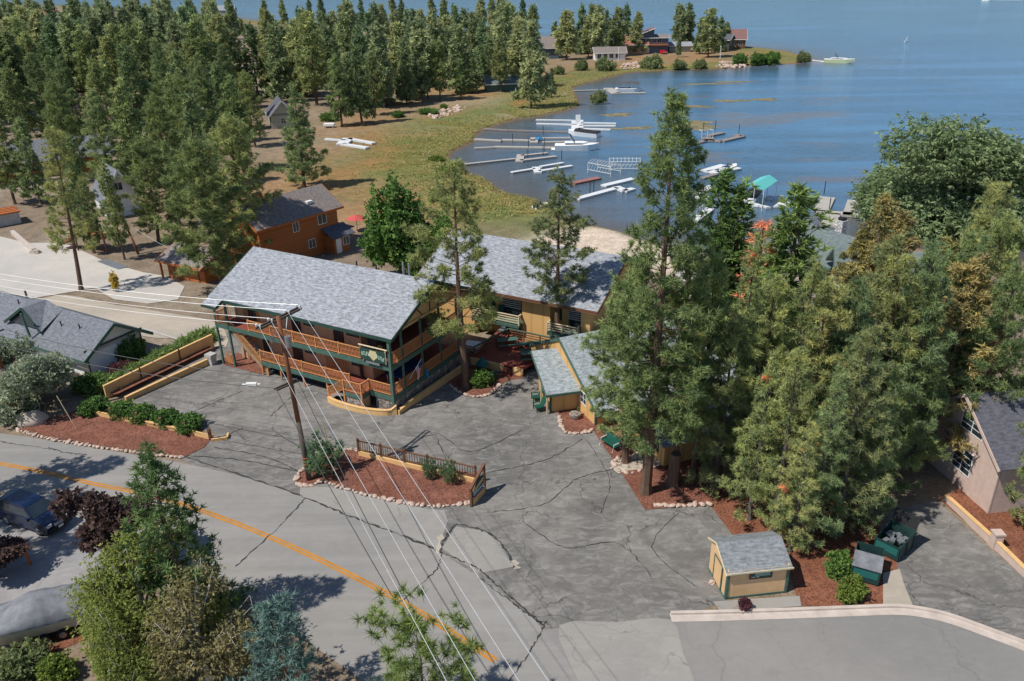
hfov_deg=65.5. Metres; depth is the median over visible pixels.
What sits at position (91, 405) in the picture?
hedge shrub
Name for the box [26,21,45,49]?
conifer
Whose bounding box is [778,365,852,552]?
pine tree
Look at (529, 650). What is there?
road crack
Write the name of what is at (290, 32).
conifer
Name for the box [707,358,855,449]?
cottage
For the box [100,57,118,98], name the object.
conifer
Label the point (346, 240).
window
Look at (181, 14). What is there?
conifer
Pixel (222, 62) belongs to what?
pine tree
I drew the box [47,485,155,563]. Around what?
plum tree
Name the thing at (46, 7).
conifer
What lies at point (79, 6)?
conifer
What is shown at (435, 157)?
lakeside bush
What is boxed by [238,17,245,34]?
conifer
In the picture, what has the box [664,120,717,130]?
algae mat
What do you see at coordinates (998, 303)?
pine tree
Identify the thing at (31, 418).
boulder
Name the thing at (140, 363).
lavender clump
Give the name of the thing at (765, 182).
boat canopy
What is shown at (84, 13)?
conifer
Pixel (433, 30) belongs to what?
conifer
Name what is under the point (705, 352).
pine tree
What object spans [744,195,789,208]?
jetty
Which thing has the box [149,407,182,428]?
hedge shrub
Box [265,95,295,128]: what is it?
pale house
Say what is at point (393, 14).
conifer
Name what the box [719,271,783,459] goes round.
pine tree
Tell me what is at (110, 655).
birch tree
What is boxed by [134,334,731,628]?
car park
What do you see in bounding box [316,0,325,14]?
conifer
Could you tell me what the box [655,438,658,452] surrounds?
window
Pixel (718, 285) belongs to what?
pine tree
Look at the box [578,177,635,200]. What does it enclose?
jetty
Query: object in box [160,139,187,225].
pine tree
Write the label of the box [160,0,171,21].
conifer
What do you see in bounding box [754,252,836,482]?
pine tree
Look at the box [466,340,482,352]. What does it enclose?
fire pit table
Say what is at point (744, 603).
shrub
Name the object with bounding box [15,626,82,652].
mulch bed
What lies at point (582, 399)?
window
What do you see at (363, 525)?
power wire
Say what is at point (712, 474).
pine tree
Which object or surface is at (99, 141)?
pine tree
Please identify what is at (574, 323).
sliding door
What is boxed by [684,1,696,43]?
conifer
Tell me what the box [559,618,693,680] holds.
pale apron
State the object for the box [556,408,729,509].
mulch bed
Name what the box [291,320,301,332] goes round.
door
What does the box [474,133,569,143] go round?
jetty
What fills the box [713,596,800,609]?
concrete pad
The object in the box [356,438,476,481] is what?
picket fence
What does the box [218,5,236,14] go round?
forest house
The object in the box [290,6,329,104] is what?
conifer
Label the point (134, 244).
utility pole
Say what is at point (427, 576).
road crack
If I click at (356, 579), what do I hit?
road marking
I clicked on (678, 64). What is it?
lakeside bush
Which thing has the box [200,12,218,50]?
conifer
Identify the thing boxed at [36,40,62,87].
conifer
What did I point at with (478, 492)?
roadside sign
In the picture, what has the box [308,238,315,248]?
window
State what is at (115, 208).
pine tree
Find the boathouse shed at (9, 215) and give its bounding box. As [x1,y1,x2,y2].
[0,205,21,226]
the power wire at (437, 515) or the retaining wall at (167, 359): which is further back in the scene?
the retaining wall at (167, 359)
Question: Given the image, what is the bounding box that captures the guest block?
[416,229,649,340]
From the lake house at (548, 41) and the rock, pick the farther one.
the lake house at (548, 41)
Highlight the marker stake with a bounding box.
[57,396,76,428]
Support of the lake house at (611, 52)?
on the ground at (342, 185)
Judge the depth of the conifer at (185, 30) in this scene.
275.62 m
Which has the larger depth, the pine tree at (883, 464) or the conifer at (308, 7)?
the conifer at (308, 7)
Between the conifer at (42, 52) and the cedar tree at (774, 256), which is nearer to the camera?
the cedar tree at (774, 256)
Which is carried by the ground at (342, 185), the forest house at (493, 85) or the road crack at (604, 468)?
the forest house at (493, 85)
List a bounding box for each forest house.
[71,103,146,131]
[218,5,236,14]
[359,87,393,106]
[482,74,518,91]
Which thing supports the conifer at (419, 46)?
on the ground at (342, 185)
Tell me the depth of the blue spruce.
35.78 m
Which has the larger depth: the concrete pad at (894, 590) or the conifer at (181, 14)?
the conifer at (181, 14)
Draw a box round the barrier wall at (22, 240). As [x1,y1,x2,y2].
[10,230,35,249]
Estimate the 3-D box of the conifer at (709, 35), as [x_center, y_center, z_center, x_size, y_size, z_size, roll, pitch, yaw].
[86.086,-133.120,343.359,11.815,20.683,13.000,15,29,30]
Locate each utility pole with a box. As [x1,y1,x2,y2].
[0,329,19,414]
[120,213,138,253]
[255,304,311,480]
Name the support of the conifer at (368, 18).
on the ground at (342, 185)
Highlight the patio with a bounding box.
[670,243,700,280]
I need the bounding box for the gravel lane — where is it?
[42,295,227,346]
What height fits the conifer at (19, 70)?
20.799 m
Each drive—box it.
[0,236,184,303]
[0,495,110,647]
[888,500,1023,638]
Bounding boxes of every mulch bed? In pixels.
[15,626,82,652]
[20,410,213,456]
[218,352,261,373]
[297,450,474,505]
[447,365,524,396]
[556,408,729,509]
[709,486,896,605]
[940,489,1023,563]
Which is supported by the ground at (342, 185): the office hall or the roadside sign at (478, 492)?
the office hall
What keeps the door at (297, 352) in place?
in the lodge
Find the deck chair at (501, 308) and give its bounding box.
[496,304,504,318]
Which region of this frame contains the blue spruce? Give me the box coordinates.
[226,589,323,680]
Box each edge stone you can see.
[386,497,393,501]
[395,499,402,504]
[610,460,616,466]
[631,453,637,458]
[662,502,669,507]
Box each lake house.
[535,36,558,58]
[591,46,627,59]
[623,36,649,53]
[636,27,670,53]
[668,41,692,51]
[711,34,735,50]
[723,26,747,48]
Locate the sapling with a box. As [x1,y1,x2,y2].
[108,270,119,288]
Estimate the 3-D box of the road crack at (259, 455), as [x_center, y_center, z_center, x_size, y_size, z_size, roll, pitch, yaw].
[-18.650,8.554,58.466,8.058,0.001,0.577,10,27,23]
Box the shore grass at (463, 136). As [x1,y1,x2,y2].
[319,63,717,222]
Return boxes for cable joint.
[242,382,260,386]
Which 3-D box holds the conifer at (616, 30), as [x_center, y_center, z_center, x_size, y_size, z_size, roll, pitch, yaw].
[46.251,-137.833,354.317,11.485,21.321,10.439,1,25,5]
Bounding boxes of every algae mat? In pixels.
[599,113,633,116]
[609,126,652,129]
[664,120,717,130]
[677,83,744,84]
[685,105,714,107]
[712,99,750,101]
[716,81,755,82]
[749,98,777,100]
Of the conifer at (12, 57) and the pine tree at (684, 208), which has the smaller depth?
the pine tree at (684, 208)
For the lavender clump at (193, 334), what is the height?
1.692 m
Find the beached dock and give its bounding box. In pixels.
[324,138,375,149]
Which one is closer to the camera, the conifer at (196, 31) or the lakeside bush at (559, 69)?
the conifer at (196, 31)
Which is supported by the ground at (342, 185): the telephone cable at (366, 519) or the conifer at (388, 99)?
the conifer at (388, 99)
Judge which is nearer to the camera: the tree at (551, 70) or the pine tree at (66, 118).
the pine tree at (66, 118)
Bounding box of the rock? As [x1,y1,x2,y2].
[29,249,41,253]
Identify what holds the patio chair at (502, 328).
on the red deck
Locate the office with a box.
[530,348,581,414]
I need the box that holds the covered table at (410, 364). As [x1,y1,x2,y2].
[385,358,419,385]
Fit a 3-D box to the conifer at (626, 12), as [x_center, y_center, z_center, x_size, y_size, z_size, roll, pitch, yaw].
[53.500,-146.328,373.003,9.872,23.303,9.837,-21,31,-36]
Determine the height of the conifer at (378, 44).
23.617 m
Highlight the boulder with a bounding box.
[14,410,48,426]
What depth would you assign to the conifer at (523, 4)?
489.51 m
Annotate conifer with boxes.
[0,0,6,14]
[0,16,24,58]
[0,28,25,92]
[0,29,39,104]
[0,63,30,110]
[0,90,6,131]
[2,41,37,94]
[3,83,18,112]
[4,1,15,17]
[8,14,39,63]
[12,0,25,17]
[13,4,30,33]
[16,27,42,93]
[22,0,31,13]
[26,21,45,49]
[27,0,43,19]
[27,8,55,50]
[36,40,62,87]
[39,13,76,89]
[41,0,56,25]
[47,0,59,22]
[54,10,86,91]
[61,3,66,15]
[64,0,83,24]
[68,35,100,91]
[69,25,101,86]
[73,16,84,31]
[75,0,81,11]
[80,0,90,23]
[80,6,90,31]
[81,30,103,78]
[82,13,107,65]
[84,7,97,24]
[89,8,116,32]
[93,0,105,15]
[95,2,115,23]
[95,33,121,96]
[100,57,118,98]
[101,23,120,53]
[103,20,132,78]
[104,0,118,29]
[111,5,132,37]
[121,0,126,7]
[124,0,137,17]
[128,20,152,89]
[132,20,150,59]
[133,3,157,47]
[135,34,165,81]
[147,8,169,60]
[149,0,154,13]
[152,0,168,21]
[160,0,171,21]
[160,18,187,59]
[164,41,185,78]
[164,46,179,65]
[170,11,179,29]
[174,2,189,33]
[177,39,210,91]
[178,12,220,103]
[179,21,196,44]
[183,0,197,13]
[187,5,200,24]
[197,5,206,21]
[198,30,218,89]
[199,0,225,39]
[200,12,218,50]
[200,12,239,78]
[215,54,236,80]
[219,27,244,76]
[221,13,243,51]
[223,0,241,36]
[236,21,270,95]
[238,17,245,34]
[238,56,247,89]
[252,26,259,47]
[254,7,290,95]
[258,0,269,24]
[261,19,300,99]
[276,24,292,80]
[277,0,288,24]
[282,16,314,95]
[286,27,312,97]
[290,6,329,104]
[293,5,304,22]
[294,47,319,95]
[305,0,316,31]
[315,10,323,38]
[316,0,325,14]
[317,24,339,88]
[319,13,341,61]
[322,53,353,126]
[328,10,343,37]
[332,22,341,53]
[335,0,368,65]
[336,3,344,33]
[340,52,359,105]
[346,43,384,123]
[349,20,370,107]
[355,16,365,56]
[356,0,366,30]
[362,9,372,50]
[363,50,386,111]
[364,20,395,107]
[367,2,382,33]
[377,4,390,32]
[378,16,390,50]
[381,79,396,104]
[384,20,410,86]
[388,0,401,31]
[394,33,418,103]
[397,0,404,22]
[402,6,409,45]
[405,16,435,100]
[406,8,416,44]
[409,54,430,99]
[415,8,426,28]
[424,12,449,80]
[426,0,438,19]
[429,36,451,100]
[434,20,451,67]
[436,0,449,21]
[440,15,454,44]
[441,25,452,58]
[443,21,472,90]
[450,2,464,52]
[453,58,468,99]
[459,7,470,32]
[463,10,480,60]
[464,50,483,92]
[473,17,486,36]
[473,17,488,77]
[474,0,487,22]
[478,34,497,87]
[486,0,495,38]
[488,0,513,41]
[489,33,511,91]
[492,17,500,47]
[494,0,515,73]
[506,16,529,78]
[509,2,518,16]
[509,17,556,107]
[516,10,526,27]
[519,0,526,19]
[525,3,541,34]
[549,21,557,35]
[552,8,578,59]
[575,2,589,53]
[579,15,593,56]
[584,2,596,18]
[587,4,609,51]
[604,6,627,46]
[604,9,613,45]
[619,2,633,35]
[626,11,647,51]
[669,2,689,41]
[675,37,681,56]
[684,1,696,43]
[692,16,704,53]
[696,6,722,56]
[716,15,727,51]
[723,20,732,47]
[788,262,876,438]
[808,192,904,359]
[812,223,877,329]
[858,206,923,358]
[869,234,970,440]
[870,249,1018,462]
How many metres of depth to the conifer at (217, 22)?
242.00 m
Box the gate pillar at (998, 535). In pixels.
[988,529,1006,549]
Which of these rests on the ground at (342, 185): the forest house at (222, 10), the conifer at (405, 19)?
the conifer at (405, 19)
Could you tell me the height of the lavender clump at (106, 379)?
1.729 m
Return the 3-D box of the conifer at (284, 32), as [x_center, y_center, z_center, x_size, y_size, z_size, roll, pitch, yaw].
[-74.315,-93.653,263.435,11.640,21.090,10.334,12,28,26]
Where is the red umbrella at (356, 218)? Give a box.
[346,215,362,230]
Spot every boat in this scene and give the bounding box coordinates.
[0,581,85,644]
[551,134,598,150]
[569,128,600,137]
[615,81,641,91]
[719,163,736,169]
[744,188,761,201]
[821,53,854,62]
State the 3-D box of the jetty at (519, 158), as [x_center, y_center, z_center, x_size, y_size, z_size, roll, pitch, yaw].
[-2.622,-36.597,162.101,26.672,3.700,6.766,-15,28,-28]
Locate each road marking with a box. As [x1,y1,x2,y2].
[0,462,497,659]
[0,464,494,662]
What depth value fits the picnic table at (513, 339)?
72.88 m
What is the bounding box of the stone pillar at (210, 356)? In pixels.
[204,351,216,365]
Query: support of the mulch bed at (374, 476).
on the car park
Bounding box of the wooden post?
[22,545,31,564]
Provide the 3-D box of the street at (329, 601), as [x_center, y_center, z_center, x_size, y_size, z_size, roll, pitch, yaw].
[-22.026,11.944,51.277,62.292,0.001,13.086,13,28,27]
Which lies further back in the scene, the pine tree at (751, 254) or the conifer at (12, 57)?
the conifer at (12, 57)
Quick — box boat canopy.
[749,175,777,210]
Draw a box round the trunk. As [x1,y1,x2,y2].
[665,451,680,488]
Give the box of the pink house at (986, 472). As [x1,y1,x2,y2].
[918,389,1023,512]
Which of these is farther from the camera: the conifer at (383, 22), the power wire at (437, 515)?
the conifer at (383, 22)
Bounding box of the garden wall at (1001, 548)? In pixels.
[944,494,1023,576]
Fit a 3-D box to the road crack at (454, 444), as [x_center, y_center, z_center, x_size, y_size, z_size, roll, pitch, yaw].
[-4.516,7.669,59.849,10.962,0.001,2.943,-4,25,-7]
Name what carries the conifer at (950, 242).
on the ground at (342, 185)
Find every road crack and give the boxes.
[186,456,434,548]
[188,455,297,471]
[215,447,296,469]
[235,498,305,565]
[389,430,520,454]
[401,548,442,601]
[439,524,454,550]
[439,551,541,622]
[455,523,514,567]
[479,577,542,624]
[487,439,581,472]
[494,469,610,511]
[509,621,546,680]
[523,521,650,576]
[580,433,610,512]
[651,512,696,586]
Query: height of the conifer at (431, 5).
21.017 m
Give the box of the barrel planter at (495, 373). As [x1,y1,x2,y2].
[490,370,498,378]
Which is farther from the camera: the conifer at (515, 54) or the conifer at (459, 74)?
the conifer at (515, 54)
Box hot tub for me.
[323,123,334,127]
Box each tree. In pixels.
[0,65,37,135]
[0,118,22,203]
[0,533,33,569]
[5,116,54,203]
[20,52,57,138]
[37,55,68,117]
[39,125,99,289]
[40,79,86,170]
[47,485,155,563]
[52,53,100,134]
[56,135,101,253]
[58,498,233,672]
[79,54,122,132]
[79,89,134,178]
[81,590,185,680]
[94,156,129,259]
[105,74,146,180]
[110,437,258,653]
[114,44,160,137]
[117,20,156,106]
[117,135,184,242]
[138,550,264,680]
[140,91,185,185]
[146,37,172,121]
[152,134,254,281]
[160,71,182,141]
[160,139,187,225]
[162,73,221,166]
[167,47,205,132]
[176,90,235,200]
[185,57,208,107]
[191,51,220,132]
[194,112,284,249]
[206,62,235,137]
[212,45,255,115]
[215,74,255,171]
[232,69,267,147]
[274,82,331,187]
[356,169,433,275]
[399,155,502,387]
[422,207,460,262]
[518,57,534,91]
[519,163,597,337]
[547,67,556,96]
[574,272,677,463]
[592,84,722,495]
[640,250,720,451]
[652,165,756,350]
[660,247,740,474]
[683,306,763,498]
[689,174,761,339]
[708,227,768,381]
[716,352,783,525]
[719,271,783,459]
[726,272,805,480]
[735,216,800,349]
[741,178,836,365]
[745,346,834,532]
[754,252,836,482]
[763,416,825,551]
[775,275,870,478]
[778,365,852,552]
[799,275,885,490]
[800,305,868,476]
[815,320,900,539]
[828,229,921,473]
[838,362,906,527]
[840,251,924,481]
[846,111,1023,249]
[852,278,953,494]
[866,237,958,482]
[901,225,991,411]
[915,273,973,395]
[937,209,1023,398]
[941,176,1021,353]
[949,259,1023,419]
[1002,421,1023,524]
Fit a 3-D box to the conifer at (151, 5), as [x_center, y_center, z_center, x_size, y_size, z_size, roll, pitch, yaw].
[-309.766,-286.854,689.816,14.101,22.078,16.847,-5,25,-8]
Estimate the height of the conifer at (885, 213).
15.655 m
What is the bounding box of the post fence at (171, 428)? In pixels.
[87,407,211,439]
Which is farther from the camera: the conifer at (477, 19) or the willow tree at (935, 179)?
the conifer at (477, 19)
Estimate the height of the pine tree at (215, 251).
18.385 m
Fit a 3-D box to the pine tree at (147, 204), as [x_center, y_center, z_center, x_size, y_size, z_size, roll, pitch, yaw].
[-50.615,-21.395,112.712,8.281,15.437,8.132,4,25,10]
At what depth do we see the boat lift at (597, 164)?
150.82 m
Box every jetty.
[459,142,556,165]
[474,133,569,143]
[474,137,554,148]
[483,128,568,132]
[510,150,572,173]
[536,119,615,130]
[572,177,601,184]
[573,88,645,93]
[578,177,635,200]
[686,122,745,146]
[693,185,711,198]
[700,173,718,178]
[701,164,741,173]
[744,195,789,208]
[812,181,859,227]
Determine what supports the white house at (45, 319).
on the ground at (342, 185)
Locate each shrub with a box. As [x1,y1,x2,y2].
[0,331,39,392]
[0,350,77,425]
[0,636,56,680]
[0,646,23,680]
[29,648,79,680]
[69,370,112,396]
[75,394,109,418]
[105,398,137,421]
[106,359,136,374]
[114,333,148,361]
[125,402,156,425]
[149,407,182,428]
[173,411,206,434]
[297,429,345,475]
[469,368,494,388]
[738,595,752,613]
[822,548,855,581]
[835,571,869,604]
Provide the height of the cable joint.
0.200 m
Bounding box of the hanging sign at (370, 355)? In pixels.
[358,343,386,365]
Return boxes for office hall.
[525,316,736,465]
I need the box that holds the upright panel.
[576,115,580,123]
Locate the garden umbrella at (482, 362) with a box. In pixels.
[475,357,488,367]
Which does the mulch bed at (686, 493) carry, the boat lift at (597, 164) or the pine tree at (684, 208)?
the pine tree at (684, 208)
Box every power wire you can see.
[2,286,269,318]
[3,274,295,304]
[3,279,278,309]
[4,292,250,323]
[258,325,446,680]
[270,319,474,680]
[288,312,518,680]
[298,305,548,680]
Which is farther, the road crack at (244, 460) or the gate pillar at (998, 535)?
the road crack at (244, 460)
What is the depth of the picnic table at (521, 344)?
72.16 m
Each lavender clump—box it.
[88,370,120,395]
[110,370,127,378]
[112,361,138,375]
[131,360,149,367]
[140,353,157,365]
[143,347,168,359]
[158,342,177,354]
[167,339,186,347]
[172,333,198,346]
[184,328,207,341]
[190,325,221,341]
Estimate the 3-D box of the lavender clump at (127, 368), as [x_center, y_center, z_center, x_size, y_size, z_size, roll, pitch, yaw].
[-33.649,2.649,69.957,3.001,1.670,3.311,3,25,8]
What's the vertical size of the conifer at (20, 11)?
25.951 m
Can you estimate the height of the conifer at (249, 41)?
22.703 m
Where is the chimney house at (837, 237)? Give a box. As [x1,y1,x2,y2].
[763,217,860,281]
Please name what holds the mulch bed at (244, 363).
on the car park
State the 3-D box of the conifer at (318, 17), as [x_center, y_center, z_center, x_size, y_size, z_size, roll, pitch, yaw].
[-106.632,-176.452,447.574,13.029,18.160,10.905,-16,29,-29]
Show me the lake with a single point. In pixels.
(816, 126)
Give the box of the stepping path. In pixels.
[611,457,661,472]
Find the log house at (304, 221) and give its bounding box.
[221,184,354,261]
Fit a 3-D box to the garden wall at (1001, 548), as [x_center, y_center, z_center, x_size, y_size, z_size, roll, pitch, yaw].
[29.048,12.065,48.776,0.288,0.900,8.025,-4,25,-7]
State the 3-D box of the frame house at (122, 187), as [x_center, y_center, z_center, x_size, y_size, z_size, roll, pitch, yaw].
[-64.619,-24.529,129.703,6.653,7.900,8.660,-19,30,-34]
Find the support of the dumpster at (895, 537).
on the side drive at (949, 562)
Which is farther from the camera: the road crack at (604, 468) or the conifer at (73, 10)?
the conifer at (73, 10)
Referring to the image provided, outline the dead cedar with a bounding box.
[728,219,777,332]
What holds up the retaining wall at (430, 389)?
on the car park
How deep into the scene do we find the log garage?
98.60 m
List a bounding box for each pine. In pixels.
[349,578,486,680]
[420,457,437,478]
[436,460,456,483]
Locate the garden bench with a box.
[599,432,620,452]
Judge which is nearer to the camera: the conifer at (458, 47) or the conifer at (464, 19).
the conifer at (458, 47)
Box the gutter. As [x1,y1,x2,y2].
[670,608,1023,650]
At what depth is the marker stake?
61.99 m
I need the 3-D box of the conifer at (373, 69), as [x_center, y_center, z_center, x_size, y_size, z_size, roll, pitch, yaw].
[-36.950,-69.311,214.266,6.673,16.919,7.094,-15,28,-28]
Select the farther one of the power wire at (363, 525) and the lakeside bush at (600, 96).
the lakeside bush at (600, 96)
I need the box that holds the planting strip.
[111,346,212,394]
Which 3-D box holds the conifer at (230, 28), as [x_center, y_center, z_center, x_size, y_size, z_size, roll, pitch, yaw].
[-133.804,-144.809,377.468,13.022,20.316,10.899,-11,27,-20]
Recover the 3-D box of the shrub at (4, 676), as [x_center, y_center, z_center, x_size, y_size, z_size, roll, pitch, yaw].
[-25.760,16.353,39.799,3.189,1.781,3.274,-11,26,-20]
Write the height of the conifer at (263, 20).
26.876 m
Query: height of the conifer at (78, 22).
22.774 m
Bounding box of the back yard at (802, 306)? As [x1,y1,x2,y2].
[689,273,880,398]
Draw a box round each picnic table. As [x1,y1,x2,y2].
[497,336,517,349]
[517,341,537,350]
[519,350,533,363]
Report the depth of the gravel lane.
84.29 m
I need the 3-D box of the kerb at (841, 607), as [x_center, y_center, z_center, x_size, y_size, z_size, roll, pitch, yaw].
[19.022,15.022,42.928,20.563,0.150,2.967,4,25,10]
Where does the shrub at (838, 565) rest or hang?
on the mulch bed at (813, 584)
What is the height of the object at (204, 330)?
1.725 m
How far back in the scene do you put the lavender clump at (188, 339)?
75.24 m
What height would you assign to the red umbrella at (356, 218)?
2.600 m
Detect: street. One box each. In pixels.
[0,433,577,680]
[543,615,1023,680]
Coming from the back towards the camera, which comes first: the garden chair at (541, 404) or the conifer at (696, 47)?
the conifer at (696, 47)
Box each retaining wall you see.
[102,334,214,397]
[124,359,208,400]
[327,396,396,415]
[397,365,461,414]
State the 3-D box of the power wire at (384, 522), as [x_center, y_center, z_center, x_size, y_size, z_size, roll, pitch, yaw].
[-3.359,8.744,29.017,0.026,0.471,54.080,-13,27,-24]
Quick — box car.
[0,488,72,535]
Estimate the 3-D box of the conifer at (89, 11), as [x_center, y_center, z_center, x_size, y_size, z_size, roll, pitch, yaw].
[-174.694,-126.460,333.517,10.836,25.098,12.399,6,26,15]
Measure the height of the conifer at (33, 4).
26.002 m
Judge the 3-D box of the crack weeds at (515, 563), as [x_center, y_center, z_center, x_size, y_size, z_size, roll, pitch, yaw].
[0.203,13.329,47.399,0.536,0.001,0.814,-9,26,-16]
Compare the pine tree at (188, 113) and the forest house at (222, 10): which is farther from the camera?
the forest house at (222, 10)
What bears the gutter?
on the side street at (883, 648)
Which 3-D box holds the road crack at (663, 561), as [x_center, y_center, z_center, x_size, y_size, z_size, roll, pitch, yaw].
[9.691,12.613,48.598,2.412,0.001,6.941,-1,25,0]
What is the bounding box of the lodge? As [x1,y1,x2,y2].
[200,246,473,409]
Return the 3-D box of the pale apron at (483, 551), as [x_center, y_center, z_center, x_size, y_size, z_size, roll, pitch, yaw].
[-2.080,12.777,48.704,5.325,0.001,2.885,22,33,40]
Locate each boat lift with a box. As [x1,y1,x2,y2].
[587,159,620,176]
[609,157,640,171]
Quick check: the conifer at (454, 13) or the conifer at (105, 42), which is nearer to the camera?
the conifer at (105, 42)
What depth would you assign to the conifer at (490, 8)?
449.63 m
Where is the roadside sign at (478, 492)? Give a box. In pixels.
[469,463,485,506]
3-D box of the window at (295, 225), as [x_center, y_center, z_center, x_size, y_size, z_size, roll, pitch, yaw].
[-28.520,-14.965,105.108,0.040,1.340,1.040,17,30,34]
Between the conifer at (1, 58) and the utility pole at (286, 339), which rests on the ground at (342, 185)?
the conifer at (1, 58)
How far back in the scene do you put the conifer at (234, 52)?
250.71 m
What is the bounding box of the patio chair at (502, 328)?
[498,325,505,333]
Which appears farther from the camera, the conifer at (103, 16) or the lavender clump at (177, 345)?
the conifer at (103, 16)
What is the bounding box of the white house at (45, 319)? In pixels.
[0,291,175,374]
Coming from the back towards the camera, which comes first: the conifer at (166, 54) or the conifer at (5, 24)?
the conifer at (5, 24)
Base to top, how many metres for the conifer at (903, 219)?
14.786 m
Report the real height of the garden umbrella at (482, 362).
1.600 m
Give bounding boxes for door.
[173,266,200,282]
[247,309,256,321]
[262,339,269,351]
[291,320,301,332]
[292,347,303,360]
[333,330,343,342]
[336,238,341,253]
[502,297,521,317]
[568,310,580,329]
[712,553,722,589]
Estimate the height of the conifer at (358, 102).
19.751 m
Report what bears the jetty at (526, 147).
on the lake
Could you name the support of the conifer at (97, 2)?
on the ground at (342, 185)
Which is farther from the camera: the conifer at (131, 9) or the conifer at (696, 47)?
the conifer at (131, 9)
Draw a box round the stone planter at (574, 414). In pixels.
[569,410,580,419]
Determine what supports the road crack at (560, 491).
on the car park
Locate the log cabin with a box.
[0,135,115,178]
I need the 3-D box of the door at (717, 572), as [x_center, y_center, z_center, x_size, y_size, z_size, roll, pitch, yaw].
[11.694,13.122,45.233,0.085,1.700,1.200,-4,25,-6]
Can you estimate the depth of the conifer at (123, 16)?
341.04 m
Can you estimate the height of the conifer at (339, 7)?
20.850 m
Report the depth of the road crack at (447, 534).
49.95 m
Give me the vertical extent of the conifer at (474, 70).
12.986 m
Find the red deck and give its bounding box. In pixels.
[466,327,554,376]
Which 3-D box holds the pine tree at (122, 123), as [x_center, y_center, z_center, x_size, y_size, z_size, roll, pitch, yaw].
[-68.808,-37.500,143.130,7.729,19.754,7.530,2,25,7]
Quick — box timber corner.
[211,433,228,441]
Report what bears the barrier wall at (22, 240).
on the concrete drive at (19, 261)
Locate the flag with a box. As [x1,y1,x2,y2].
[409,360,420,379]
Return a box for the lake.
[0,0,1023,260]
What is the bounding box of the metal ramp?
[97,259,127,268]
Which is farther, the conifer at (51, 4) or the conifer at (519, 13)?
the conifer at (51, 4)
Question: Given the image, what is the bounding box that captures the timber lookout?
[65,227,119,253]
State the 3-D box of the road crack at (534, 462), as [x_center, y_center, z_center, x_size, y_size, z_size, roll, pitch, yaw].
[1.850,8.541,57.719,8.606,0.001,1.000,-15,28,-27]
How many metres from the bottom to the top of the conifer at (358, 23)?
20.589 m
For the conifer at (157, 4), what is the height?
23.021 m
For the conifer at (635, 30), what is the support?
on the ground at (342, 185)
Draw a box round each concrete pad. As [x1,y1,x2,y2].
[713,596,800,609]
[883,569,912,604]
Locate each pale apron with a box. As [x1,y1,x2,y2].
[300,486,447,546]
[442,526,512,572]
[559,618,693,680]
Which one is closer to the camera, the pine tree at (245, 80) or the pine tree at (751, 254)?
the pine tree at (751, 254)
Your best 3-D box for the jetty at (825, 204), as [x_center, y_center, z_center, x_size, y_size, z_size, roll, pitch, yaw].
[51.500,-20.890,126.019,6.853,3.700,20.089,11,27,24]
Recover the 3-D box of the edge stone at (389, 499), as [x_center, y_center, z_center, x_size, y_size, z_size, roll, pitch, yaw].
[-8.160,10.651,53.385,0.586,0.252,0.478,-14,17,-1]
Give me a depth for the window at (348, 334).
65.53 m
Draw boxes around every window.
[113,182,122,190]
[292,221,299,232]
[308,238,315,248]
[317,213,326,224]
[343,235,349,244]
[346,333,358,337]
[580,390,586,406]
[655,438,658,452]
[950,443,974,477]
[960,409,982,441]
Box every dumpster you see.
[851,541,884,585]
[874,507,920,560]
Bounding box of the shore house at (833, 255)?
[826,247,946,293]
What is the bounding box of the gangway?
[675,202,715,232]
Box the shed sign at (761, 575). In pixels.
[749,572,772,579]
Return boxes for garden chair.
[531,388,542,401]
[532,395,545,412]
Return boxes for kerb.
[143,328,177,339]
[670,604,1023,643]
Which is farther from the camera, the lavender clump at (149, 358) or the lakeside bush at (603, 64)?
the lakeside bush at (603, 64)
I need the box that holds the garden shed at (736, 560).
[708,531,793,598]
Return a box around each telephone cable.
[1,345,271,387]
[4,329,296,378]
[275,388,442,680]
[297,379,450,680]
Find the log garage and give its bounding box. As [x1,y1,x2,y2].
[154,242,238,282]
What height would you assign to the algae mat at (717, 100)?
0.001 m
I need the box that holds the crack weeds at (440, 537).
[435,534,443,553]
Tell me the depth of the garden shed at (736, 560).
44.53 m
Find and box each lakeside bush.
[318,111,336,121]
[389,110,404,117]
[416,107,439,114]
[428,154,445,161]
[439,103,447,108]
[439,164,455,172]
[553,65,564,74]
[574,57,588,70]
[589,89,607,103]
[594,55,617,70]
[637,53,665,69]
[671,57,687,69]
[692,57,707,68]
[731,52,748,64]
[749,51,766,64]
[765,51,781,64]
[796,49,811,62]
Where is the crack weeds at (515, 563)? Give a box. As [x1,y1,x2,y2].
[511,560,520,569]
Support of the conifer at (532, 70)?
on the ground at (342, 185)
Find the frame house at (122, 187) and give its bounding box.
[91,163,142,215]
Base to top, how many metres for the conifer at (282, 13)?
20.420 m
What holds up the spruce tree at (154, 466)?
on the ground at (342, 185)
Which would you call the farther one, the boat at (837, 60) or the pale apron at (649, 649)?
the boat at (837, 60)
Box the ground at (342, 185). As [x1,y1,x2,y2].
[0,5,1023,680]
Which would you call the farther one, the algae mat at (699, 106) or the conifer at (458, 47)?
the conifer at (458, 47)

